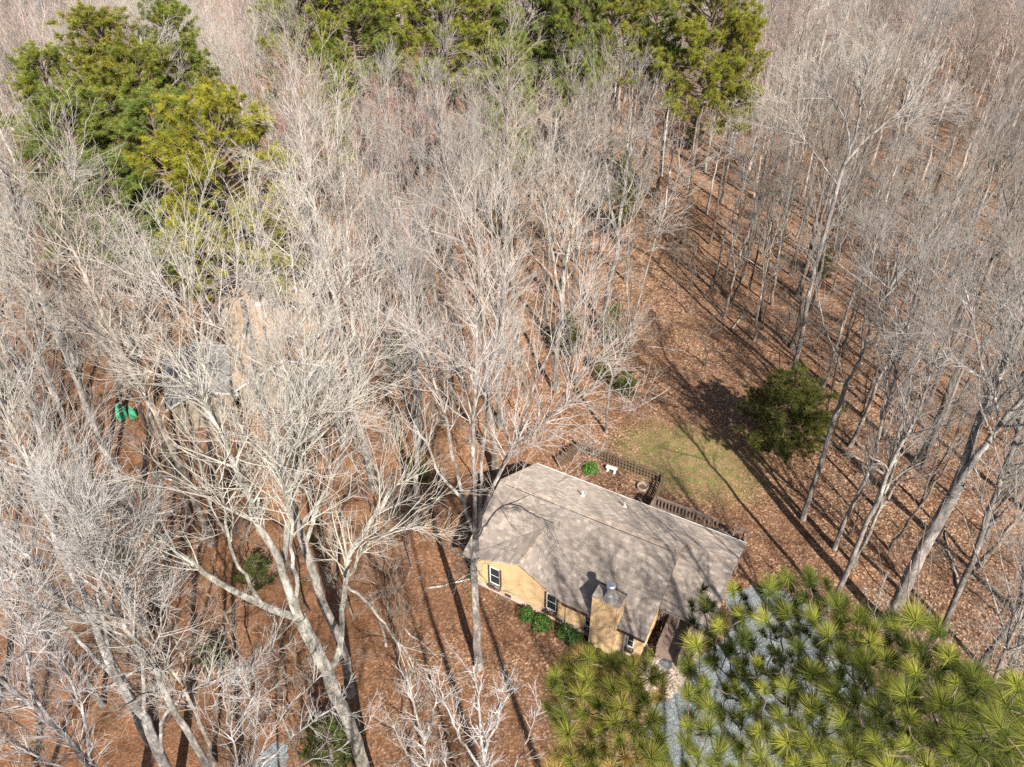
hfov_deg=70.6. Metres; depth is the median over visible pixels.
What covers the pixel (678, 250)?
bare sapling
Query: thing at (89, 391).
bare sapling
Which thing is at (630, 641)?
window
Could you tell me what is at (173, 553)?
bare sapling
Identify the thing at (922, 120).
bare tree
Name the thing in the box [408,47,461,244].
bare tree
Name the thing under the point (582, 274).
bare sapling
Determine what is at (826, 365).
bare sapling
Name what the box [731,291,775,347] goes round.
bare sapling
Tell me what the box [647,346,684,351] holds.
fallen log
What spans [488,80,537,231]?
bare tree
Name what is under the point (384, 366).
bare sapling
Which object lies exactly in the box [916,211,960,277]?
bare sapling
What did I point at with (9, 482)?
bare sapling
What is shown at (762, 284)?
bare tree
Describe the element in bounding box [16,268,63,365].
bare sapling
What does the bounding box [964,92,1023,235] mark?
bare tree
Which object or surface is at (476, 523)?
bare tree
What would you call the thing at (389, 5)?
pine tree
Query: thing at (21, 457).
bare tree
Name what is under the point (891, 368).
bare tree
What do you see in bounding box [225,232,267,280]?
bare sapling
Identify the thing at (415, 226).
bare tree
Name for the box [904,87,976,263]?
bare tree
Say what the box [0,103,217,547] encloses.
bare tree
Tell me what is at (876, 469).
fallen log
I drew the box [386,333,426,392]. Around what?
bare sapling
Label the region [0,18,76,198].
bare tree
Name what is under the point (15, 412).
bare tree
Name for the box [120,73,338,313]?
pine tree
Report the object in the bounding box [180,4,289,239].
bare tree
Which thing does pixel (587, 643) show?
shrub
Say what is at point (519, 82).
bare tree
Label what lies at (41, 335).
bare tree
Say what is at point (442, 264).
bare tree
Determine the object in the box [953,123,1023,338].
bare tree
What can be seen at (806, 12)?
bare tree
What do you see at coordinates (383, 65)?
bare tree
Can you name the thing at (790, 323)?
bare sapling
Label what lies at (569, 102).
bare tree
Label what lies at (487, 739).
bare tree
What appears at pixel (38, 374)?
bare sapling
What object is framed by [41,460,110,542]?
bare sapling
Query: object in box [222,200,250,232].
evergreen
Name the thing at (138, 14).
bare tree
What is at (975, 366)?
bare tree
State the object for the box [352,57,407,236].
bare tree
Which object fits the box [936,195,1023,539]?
bare tree
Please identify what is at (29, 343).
bare tree
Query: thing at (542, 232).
bare tree
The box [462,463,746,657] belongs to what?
house
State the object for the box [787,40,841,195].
bare tree
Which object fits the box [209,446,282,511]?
bare sapling
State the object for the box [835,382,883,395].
fallen log
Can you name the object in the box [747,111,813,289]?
bare tree
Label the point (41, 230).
bare tree
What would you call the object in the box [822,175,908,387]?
bare tree
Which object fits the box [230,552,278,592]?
evergreen
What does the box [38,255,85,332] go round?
bare sapling
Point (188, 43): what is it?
pine tree
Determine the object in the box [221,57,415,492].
bare tree
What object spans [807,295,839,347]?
bare sapling
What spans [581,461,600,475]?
shrub
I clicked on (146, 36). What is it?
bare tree
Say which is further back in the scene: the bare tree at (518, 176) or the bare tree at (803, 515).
the bare tree at (518, 176)
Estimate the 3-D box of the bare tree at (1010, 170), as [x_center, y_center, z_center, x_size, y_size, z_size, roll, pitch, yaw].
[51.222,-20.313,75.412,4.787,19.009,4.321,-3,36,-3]
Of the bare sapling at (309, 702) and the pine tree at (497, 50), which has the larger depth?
the pine tree at (497, 50)
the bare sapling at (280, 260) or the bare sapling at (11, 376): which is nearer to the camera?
the bare sapling at (11, 376)
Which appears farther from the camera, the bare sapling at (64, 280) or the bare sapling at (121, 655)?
the bare sapling at (64, 280)
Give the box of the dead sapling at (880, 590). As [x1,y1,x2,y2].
[861,574,903,665]
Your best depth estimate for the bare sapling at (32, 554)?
44.16 m
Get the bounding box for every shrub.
[515,605,536,624]
[531,613,552,634]
[555,622,573,640]
[565,630,585,646]
[573,639,594,659]
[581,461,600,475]
[588,648,607,662]
[642,648,655,660]
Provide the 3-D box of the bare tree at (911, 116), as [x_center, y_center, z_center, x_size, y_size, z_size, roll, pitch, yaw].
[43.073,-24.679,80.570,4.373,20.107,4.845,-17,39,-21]
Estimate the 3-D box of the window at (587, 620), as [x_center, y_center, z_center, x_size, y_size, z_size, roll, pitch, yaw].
[4.487,14.152,42.559,0.590,1.440,0.253,18,40,24]
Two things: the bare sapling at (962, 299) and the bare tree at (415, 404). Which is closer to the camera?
the bare tree at (415, 404)
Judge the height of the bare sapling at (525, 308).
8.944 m
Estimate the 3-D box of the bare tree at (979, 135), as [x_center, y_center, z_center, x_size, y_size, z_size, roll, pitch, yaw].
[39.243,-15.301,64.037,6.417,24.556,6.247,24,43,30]
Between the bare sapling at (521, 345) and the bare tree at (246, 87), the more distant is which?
the bare tree at (246, 87)
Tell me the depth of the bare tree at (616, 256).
61.93 m
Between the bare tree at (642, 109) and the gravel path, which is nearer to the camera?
the gravel path
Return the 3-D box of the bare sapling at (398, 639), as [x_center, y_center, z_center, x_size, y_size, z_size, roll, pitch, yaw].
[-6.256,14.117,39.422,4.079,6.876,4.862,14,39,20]
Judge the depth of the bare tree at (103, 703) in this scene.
38.36 m
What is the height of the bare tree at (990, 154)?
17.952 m
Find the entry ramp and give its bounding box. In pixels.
[655,610,712,667]
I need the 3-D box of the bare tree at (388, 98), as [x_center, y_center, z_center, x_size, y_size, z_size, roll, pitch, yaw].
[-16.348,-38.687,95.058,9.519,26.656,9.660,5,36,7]
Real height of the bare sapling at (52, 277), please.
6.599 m
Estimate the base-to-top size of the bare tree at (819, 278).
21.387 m
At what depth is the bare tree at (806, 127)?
75.35 m
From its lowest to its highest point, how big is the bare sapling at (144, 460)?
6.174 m
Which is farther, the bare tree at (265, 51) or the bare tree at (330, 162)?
the bare tree at (265, 51)
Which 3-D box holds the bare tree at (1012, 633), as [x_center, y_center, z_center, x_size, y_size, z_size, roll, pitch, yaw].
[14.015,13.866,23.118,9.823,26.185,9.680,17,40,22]
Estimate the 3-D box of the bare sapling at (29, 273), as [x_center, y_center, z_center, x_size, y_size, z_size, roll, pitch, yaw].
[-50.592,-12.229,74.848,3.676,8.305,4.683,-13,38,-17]
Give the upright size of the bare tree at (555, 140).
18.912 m
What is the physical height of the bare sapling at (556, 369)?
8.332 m
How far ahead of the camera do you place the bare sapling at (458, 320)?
65.02 m
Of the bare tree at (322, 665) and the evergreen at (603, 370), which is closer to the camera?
the bare tree at (322, 665)
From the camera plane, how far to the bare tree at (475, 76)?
75.70 m
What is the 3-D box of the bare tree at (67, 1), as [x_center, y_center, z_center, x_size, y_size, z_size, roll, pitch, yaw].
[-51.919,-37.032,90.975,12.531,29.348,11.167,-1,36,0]
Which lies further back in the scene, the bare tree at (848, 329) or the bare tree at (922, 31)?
the bare tree at (922, 31)
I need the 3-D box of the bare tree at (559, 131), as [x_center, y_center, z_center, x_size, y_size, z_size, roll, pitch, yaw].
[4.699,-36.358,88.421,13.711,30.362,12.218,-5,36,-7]
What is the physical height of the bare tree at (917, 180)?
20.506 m
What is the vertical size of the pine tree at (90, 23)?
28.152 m
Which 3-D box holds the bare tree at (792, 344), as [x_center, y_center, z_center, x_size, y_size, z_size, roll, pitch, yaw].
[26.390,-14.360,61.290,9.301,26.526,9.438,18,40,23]
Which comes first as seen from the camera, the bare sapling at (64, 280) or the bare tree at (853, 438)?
the bare tree at (853, 438)
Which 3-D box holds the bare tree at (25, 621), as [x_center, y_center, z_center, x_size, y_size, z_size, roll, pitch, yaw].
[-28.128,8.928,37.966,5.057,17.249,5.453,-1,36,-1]
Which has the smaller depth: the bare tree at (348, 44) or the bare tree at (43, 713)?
the bare tree at (43, 713)
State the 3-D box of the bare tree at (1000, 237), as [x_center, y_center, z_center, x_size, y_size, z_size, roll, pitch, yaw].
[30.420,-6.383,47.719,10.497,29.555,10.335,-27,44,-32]
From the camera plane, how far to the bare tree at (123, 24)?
71.84 m
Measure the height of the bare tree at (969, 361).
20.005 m
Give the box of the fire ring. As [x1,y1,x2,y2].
[637,482,647,491]
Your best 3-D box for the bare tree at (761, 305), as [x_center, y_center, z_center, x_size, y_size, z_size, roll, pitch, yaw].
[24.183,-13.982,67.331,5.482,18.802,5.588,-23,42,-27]
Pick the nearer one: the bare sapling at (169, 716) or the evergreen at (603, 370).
the bare sapling at (169, 716)
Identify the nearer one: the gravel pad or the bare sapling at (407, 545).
the gravel pad
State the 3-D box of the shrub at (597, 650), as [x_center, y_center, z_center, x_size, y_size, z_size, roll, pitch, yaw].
[5.003,15.900,42.084,1.124,0.614,1.173,-30,45,-34]
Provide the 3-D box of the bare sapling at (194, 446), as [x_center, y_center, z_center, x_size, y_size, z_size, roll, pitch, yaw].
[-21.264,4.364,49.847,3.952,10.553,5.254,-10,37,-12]
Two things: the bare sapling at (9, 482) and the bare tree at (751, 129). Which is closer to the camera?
the bare sapling at (9, 482)
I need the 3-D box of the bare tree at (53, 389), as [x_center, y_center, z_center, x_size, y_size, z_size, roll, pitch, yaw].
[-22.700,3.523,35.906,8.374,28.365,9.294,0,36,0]
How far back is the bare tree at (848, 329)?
61.00 m
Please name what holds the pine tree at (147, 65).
on the ground
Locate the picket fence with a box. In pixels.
[558,440,664,497]
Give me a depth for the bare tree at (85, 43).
80.47 m
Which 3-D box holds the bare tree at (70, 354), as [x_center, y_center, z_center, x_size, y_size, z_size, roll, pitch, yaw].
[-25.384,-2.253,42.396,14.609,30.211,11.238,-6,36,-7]
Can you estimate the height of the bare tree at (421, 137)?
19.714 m
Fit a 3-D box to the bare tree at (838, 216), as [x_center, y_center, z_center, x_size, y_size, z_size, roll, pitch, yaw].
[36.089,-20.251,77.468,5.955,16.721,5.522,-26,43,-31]
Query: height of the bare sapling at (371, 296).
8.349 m
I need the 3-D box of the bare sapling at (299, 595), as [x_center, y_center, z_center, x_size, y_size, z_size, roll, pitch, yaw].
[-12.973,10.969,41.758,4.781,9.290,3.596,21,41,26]
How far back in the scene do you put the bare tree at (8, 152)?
68.51 m
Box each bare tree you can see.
[0,3,48,170]
[0,3,80,260]
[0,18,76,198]
[0,23,47,246]
[0,66,110,452]
[0,71,164,525]
[0,74,89,397]
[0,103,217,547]
[0,126,49,347]
[0,131,34,305]
[0,146,108,515]
[0,217,56,437]
[0,231,154,640]
[0,322,30,382]
[0,326,158,747]
[0,329,68,490]
[0,334,253,766]
[0,361,84,572]
[0,415,308,766]
[0,471,19,508]
[0,488,47,639]
[0,496,106,708]
[0,525,137,766]
[1,18,91,223]
[8,269,524,766]
[16,0,136,262]
[26,0,130,104]
[40,165,192,517]
[40,225,125,408]
[50,137,447,698]
[57,0,117,118]
[68,283,180,476]
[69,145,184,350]
[81,519,229,766]
[94,0,186,255]
[106,0,218,268]
[122,0,189,196]
[122,188,241,490]
[131,5,214,219]
[149,0,221,203]
[179,0,284,232]
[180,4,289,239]
[184,0,242,188]
[184,0,259,211]
[189,637,390,766]
[213,47,363,443]
[220,0,292,175]
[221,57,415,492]
[224,25,319,263]
[227,33,363,307]
[228,215,316,493]
[236,0,319,273]
[237,0,308,205]
[247,83,285,215]
[253,0,383,405]
[254,50,339,339]
[269,165,355,354]
[285,66,316,233]
[300,183,513,531]
[302,102,354,285]
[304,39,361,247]
[307,81,481,451]
[308,0,364,194]
[308,75,419,360]
[317,30,505,350]
[317,143,672,671]
[329,105,364,222]
[340,129,398,300]
[345,76,394,265]
[346,7,418,188]
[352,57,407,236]
[353,137,439,357]
[354,79,420,274]
[365,29,444,331]
[374,69,410,223]
[378,638,462,766]
[379,0,453,202]
[382,0,488,382]
[399,11,451,181]
[401,78,439,228]
[405,75,439,246]
[405,94,558,474]
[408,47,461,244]
[410,181,472,413]
[417,135,453,306]
[421,25,561,429]
[425,85,474,261]
[429,635,564,766]
[435,14,491,190]
[436,58,513,336]
[437,132,489,288]
[448,0,567,366]
[449,58,501,243]
[453,93,506,302]
[456,75,487,261]
[484,0,539,203]
[484,90,632,392]
[486,0,543,187]
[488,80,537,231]
[503,6,601,204]
[512,22,656,317]
[513,61,619,334]
[537,28,586,240]
[538,91,572,255]
[544,94,617,276]
[550,18,583,172]
[558,81,599,290]
[569,13,685,323]
[571,96,624,303]
[572,72,610,237]
[572,98,748,433]
[578,25,610,214]
[597,0,645,201]
[617,110,668,280]
[625,4,688,165]
[629,94,671,254]
[646,1,687,196]
[686,43,844,280]
[709,163,774,318]
[710,95,786,289]
[718,0,781,202]
[722,89,766,276]
[725,0,978,383]
[731,160,784,300]
[734,89,797,256]
[738,162,804,341]
[740,68,778,217]
[745,0,816,247]
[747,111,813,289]
[751,129,803,320]
[752,0,830,182]
[758,63,812,208]
[759,94,1023,520]
[762,128,809,267]
[770,89,835,305]
[779,90,834,257]
[781,0,858,217]
[782,46,922,349]
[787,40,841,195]
[790,84,839,275]
[793,50,909,296]
[796,78,844,237]
[800,59,843,252]
[802,190,1002,550]
[805,118,882,218]
[808,16,867,208]
[809,96,877,311]
[814,672,1020,766]
[821,489,1023,766]
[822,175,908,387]
[825,211,899,410]
[825,237,1007,611]
[825,431,1023,766]
[831,118,880,262]
[831,138,881,288]
[832,88,892,231]
[832,149,903,365]
[836,0,933,241]
[841,109,914,252]
[842,133,921,349]
[847,47,926,217]
[847,197,974,447]
[853,340,1012,566]
[855,0,931,198]
[862,150,966,404]
[862,158,1023,627]
[863,71,947,246]
[865,82,954,292]
[871,143,958,345]
[872,215,984,507]
[873,81,929,225]
[878,0,963,182]
[882,114,959,316]
[886,135,994,377]
[887,377,1003,550]
[888,112,938,247]
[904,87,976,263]
[908,63,1018,330]
[911,102,1023,303]
[914,53,1023,467]
[917,95,980,229]
[919,287,1023,506]
[920,71,989,208]
[927,161,1023,404]
[930,166,1023,366]
[931,0,1023,206]
[931,205,1023,445]
[935,59,1023,246]
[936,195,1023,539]
[939,263,1023,630]
[945,26,1023,238]
[946,209,1023,428]
[951,53,1023,278]
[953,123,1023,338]
[955,472,1023,743]
[956,152,1023,323]
[957,64,1023,260]
[961,534,1023,742]
[962,92,1021,225]
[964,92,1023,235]
[968,302,1023,441]
[976,403,1023,569]
[978,464,1023,666]
[979,109,1023,271]
[982,114,1023,262]
[984,192,1023,395]
[986,151,1023,312]
[995,144,1022,277]
[996,143,1023,198]
[1006,346,1022,384]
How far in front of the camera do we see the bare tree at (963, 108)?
84.29 m
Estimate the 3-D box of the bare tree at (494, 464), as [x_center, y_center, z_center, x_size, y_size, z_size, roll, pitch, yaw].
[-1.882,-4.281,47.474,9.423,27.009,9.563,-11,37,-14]
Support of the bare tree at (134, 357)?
on the ground
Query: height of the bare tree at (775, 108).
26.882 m
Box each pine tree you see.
[0,38,128,299]
[10,79,155,328]
[44,0,208,277]
[91,36,218,284]
[97,84,235,323]
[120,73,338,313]
[126,0,234,252]
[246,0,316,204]
[254,0,366,234]
[297,0,407,217]
[339,0,442,196]
[375,0,508,226]
[434,0,533,213]
[474,30,540,253]
[483,0,576,218]
[531,0,623,225]
[538,638,681,766]
[559,0,668,224]
[622,0,701,205]
[650,0,767,244]
[666,562,1023,766]
[705,2,773,244]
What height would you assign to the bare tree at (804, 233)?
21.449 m
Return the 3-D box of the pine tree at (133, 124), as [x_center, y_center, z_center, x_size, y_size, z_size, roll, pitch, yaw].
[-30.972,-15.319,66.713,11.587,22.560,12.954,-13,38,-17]
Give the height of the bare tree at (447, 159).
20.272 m
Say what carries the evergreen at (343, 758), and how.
on the ground
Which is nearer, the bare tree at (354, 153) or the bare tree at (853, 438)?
the bare tree at (853, 438)
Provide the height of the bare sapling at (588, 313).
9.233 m
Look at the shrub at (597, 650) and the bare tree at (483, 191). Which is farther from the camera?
the bare tree at (483, 191)
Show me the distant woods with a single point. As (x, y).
(1014, 7)
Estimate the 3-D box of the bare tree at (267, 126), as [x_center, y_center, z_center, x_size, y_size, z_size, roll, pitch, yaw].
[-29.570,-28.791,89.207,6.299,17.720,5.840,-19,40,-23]
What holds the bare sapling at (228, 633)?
on the ground
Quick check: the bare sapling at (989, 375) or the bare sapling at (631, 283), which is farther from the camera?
the bare sapling at (631, 283)
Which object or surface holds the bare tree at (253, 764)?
on the ground
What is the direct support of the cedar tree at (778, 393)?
on the ground
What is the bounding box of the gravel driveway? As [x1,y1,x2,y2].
[640,586,913,766]
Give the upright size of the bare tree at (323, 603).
31.364 m
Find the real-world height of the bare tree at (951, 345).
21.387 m
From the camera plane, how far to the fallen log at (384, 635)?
44.08 m
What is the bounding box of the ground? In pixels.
[0,0,1023,766]
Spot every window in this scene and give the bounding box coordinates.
[488,565,501,591]
[544,591,557,617]
[582,616,589,633]
[624,636,633,653]
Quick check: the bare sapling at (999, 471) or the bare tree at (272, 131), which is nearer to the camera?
the bare sapling at (999, 471)
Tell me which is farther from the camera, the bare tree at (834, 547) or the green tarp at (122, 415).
the green tarp at (122, 415)
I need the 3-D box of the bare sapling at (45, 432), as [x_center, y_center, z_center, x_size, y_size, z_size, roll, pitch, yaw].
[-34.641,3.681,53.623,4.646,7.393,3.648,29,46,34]
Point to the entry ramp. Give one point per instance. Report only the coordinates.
(668, 644)
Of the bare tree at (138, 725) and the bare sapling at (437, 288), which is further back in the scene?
the bare sapling at (437, 288)
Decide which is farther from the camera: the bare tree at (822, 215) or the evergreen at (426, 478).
the bare tree at (822, 215)
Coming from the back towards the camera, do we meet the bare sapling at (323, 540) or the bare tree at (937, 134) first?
the bare tree at (937, 134)
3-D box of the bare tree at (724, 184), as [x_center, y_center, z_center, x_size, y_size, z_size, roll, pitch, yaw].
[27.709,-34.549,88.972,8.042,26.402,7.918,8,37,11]
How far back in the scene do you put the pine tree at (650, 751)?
12.13 m
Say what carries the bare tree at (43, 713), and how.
on the ground
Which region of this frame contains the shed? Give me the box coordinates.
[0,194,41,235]
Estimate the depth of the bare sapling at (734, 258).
75.42 m
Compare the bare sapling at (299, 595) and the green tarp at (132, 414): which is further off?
the green tarp at (132, 414)
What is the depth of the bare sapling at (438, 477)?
50.93 m
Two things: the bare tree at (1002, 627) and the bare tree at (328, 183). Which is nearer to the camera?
the bare tree at (1002, 627)
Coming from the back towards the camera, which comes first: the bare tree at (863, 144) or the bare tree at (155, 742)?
the bare tree at (863, 144)
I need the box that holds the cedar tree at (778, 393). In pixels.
[732,359,848,466]
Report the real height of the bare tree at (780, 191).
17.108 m
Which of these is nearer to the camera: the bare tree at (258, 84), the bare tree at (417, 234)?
the bare tree at (417, 234)
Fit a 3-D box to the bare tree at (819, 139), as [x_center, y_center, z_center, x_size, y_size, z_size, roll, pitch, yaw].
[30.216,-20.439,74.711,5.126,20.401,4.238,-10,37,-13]
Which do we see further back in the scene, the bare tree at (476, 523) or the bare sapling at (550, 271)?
the bare sapling at (550, 271)
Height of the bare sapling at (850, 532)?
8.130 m
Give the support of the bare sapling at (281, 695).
on the ground
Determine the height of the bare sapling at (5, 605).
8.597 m
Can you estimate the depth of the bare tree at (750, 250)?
70.67 m
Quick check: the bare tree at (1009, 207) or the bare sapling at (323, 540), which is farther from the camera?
the bare tree at (1009, 207)
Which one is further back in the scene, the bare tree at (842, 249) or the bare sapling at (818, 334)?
the bare tree at (842, 249)
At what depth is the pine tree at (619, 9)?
77.56 m
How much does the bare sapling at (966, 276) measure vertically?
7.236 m
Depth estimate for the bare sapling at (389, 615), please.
41.92 m
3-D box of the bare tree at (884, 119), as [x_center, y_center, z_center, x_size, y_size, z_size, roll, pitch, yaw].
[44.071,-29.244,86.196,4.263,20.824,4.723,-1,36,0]
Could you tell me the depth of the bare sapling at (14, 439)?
51.22 m
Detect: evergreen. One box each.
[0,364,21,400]
[33,197,53,225]
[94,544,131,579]
[192,636,231,677]
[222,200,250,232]
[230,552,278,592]
[295,706,365,766]
[384,330,409,375]
[406,455,431,488]
[492,203,508,237]
[548,308,585,355]
[592,351,617,379]
[601,300,628,344]
[602,148,642,231]
[609,370,639,398]
[684,105,707,146]
[812,247,835,279]
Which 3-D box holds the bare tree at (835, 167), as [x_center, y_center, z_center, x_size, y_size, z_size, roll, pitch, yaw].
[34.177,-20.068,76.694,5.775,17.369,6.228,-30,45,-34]
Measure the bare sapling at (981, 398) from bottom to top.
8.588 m
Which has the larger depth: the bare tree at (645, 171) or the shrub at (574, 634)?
the bare tree at (645, 171)
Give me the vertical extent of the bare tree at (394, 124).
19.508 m
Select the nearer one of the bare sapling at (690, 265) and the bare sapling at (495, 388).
the bare sapling at (495, 388)
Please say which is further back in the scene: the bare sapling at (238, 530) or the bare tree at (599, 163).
the bare tree at (599, 163)
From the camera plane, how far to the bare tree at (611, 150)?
89.90 m
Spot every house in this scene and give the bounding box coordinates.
[163,273,342,432]
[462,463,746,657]
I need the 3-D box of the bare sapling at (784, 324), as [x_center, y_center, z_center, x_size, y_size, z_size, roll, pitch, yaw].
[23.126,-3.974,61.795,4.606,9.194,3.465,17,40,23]
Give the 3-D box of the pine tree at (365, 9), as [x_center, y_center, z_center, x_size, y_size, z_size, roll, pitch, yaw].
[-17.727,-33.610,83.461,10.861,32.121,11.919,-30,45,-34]
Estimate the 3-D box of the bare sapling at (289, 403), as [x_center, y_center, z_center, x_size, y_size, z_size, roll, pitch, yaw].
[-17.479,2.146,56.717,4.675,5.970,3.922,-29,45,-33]
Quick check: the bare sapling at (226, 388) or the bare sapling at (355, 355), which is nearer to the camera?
the bare sapling at (226, 388)
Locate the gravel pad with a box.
[257,740,288,766]
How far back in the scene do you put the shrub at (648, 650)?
42.16 m
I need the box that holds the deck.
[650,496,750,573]
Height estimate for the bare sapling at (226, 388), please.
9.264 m
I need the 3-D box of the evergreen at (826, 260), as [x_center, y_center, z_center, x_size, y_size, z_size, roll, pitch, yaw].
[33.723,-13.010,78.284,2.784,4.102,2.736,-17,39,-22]
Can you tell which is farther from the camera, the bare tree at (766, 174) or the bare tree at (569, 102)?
the bare tree at (569, 102)
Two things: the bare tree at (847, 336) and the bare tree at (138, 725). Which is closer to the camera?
the bare tree at (138, 725)
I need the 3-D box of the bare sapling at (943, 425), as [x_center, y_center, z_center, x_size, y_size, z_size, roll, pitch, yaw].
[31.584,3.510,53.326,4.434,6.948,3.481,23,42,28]
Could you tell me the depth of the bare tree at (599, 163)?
68.87 m
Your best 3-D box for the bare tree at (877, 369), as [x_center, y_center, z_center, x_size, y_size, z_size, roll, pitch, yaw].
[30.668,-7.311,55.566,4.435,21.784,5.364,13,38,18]
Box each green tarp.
[115,403,127,420]
[128,406,136,418]
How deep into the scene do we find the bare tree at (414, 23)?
88.91 m
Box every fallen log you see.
[104,633,193,690]
[136,468,185,485]
[369,586,386,646]
[405,628,438,664]
[428,574,469,588]
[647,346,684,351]
[730,307,748,330]
[816,433,883,474]
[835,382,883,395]
[939,530,958,584]
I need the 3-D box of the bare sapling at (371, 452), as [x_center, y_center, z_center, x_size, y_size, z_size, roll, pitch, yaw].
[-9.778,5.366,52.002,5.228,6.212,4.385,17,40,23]
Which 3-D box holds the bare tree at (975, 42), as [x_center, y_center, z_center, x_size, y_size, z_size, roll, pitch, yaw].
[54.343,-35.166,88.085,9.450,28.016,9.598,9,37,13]
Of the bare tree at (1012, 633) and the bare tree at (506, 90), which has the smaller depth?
the bare tree at (1012, 633)
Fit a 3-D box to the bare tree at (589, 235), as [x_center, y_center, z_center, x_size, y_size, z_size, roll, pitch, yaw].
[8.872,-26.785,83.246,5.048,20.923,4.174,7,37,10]
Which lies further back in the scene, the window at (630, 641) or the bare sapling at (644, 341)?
the bare sapling at (644, 341)
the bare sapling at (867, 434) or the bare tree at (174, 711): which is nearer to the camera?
the bare tree at (174, 711)
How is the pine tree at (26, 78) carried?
on the ground
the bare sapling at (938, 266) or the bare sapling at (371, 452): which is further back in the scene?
the bare sapling at (938, 266)
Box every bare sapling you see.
[0,336,74,417]
[0,345,38,409]
[0,391,40,486]
[0,437,34,517]
[0,485,28,580]
[0,553,25,638]
[0,672,70,766]
[1,516,49,602]
[8,227,41,292]
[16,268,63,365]
[17,397,69,464]
[28,489,103,584]
[29,253,73,302]
[35,474,99,536]
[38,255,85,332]
[41,237,74,287]
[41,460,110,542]
[42,337,114,432]
[52,561,140,666]
[83,295,137,359]
[90,620,179,719]
[91,457,184,581]
[99,521,175,614]
[112,417,169,495]
[135,422,200,529]
[166,379,222,505]
[170,552,261,687]
[187,676,269,766]
[200,371,256,463]
[200,493,259,561]
[205,241,256,284]
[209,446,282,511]
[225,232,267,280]
[234,624,319,738]
[241,511,327,612]
[248,386,311,505]
[248,635,349,742]
[249,388,304,481]
[257,375,318,437]
[258,717,333,766]
[261,227,287,278]
[262,447,361,556]
[298,525,366,621]
[318,363,370,460]
[320,205,345,279]
[328,268,367,330]
[329,469,402,535]
[334,327,375,381]
[339,422,410,484]
[350,508,425,619]
[353,580,430,694]
[357,267,387,346]
[359,256,398,318]
[359,323,401,402]
[360,663,449,766]
[370,471,444,568]
[374,243,412,302]
[385,393,448,455]
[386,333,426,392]
[407,438,460,514]
[411,230,430,291]
[417,267,455,315]
[419,338,477,415]
[433,380,492,482]
[434,226,467,305]
[434,322,481,384]
[440,293,488,355]
[470,353,514,439]
[474,262,516,308]
[487,237,523,294]
[505,273,542,338]
[505,304,547,392]
[506,350,539,431]
[512,206,542,284]
[530,235,564,293]
[531,254,570,307]
[542,332,575,415]
[557,287,603,345]
[565,240,606,315]
[565,273,614,358]
[607,213,631,279]
[611,265,645,315]
[621,319,661,369]
[667,216,694,294]
[672,233,713,313]
[684,294,731,366]
[715,250,748,310]
[716,231,757,282]
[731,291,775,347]
[753,255,792,331]
[756,288,815,378]
[782,300,840,365]
[789,262,826,307]
[802,299,850,364]
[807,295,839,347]
[816,351,848,407]
[820,205,864,288]
[822,390,868,448]
[827,442,915,535]
[837,284,882,358]
[843,333,904,413]
[843,414,893,483]
[851,228,885,303]
[864,325,915,386]
[869,274,902,348]
[879,197,923,277]
[893,357,934,422]
[895,253,928,295]
[898,511,968,576]
[901,229,958,293]
[907,298,960,345]
[907,390,970,465]
[912,276,944,346]
[913,317,964,398]
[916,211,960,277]
[929,218,977,308]
[948,244,993,297]
[949,515,1023,581]
[952,267,991,339]
[953,246,986,295]
[957,349,1020,442]
[964,330,1022,417]
[978,423,1023,530]
[982,427,1023,511]
[983,533,1023,615]
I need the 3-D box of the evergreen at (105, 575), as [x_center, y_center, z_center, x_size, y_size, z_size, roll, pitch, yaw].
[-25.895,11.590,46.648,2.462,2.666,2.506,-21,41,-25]
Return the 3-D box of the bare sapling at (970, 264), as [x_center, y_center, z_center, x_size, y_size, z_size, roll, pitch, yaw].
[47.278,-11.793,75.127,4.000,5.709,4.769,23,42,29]
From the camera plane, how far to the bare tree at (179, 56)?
76.26 m
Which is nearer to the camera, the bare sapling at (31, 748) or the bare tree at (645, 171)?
the bare sapling at (31, 748)
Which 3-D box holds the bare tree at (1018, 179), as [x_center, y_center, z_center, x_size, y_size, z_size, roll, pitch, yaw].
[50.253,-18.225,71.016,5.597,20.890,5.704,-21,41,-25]
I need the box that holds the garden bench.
[606,464,616,474]
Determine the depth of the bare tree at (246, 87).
77.71 m
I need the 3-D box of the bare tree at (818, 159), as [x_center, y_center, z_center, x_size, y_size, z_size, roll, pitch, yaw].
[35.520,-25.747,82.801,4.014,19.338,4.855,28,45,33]
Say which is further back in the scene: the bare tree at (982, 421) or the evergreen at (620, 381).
the evergreen at (620, 381)
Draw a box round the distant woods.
[0,0,1023,215]
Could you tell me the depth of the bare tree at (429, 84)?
95.07 m
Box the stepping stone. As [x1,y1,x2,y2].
[660,659,672,668]
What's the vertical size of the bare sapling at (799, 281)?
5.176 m
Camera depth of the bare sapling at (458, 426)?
50.27 m
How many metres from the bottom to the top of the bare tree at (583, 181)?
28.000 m
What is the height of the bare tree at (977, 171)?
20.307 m
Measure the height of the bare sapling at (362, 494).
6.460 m
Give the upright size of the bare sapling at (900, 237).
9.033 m
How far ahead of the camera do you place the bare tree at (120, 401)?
55.72 m
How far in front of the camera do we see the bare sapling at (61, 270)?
78.10 m
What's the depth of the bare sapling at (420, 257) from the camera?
76.59 m
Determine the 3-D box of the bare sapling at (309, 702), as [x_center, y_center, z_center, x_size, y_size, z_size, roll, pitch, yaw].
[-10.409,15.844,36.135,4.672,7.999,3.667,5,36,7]
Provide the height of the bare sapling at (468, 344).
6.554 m
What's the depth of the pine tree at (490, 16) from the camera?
80.62 m
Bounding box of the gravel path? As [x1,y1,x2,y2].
[636,643,697,699]
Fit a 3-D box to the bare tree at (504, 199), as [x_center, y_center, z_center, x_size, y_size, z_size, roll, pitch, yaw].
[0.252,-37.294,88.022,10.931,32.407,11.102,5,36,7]

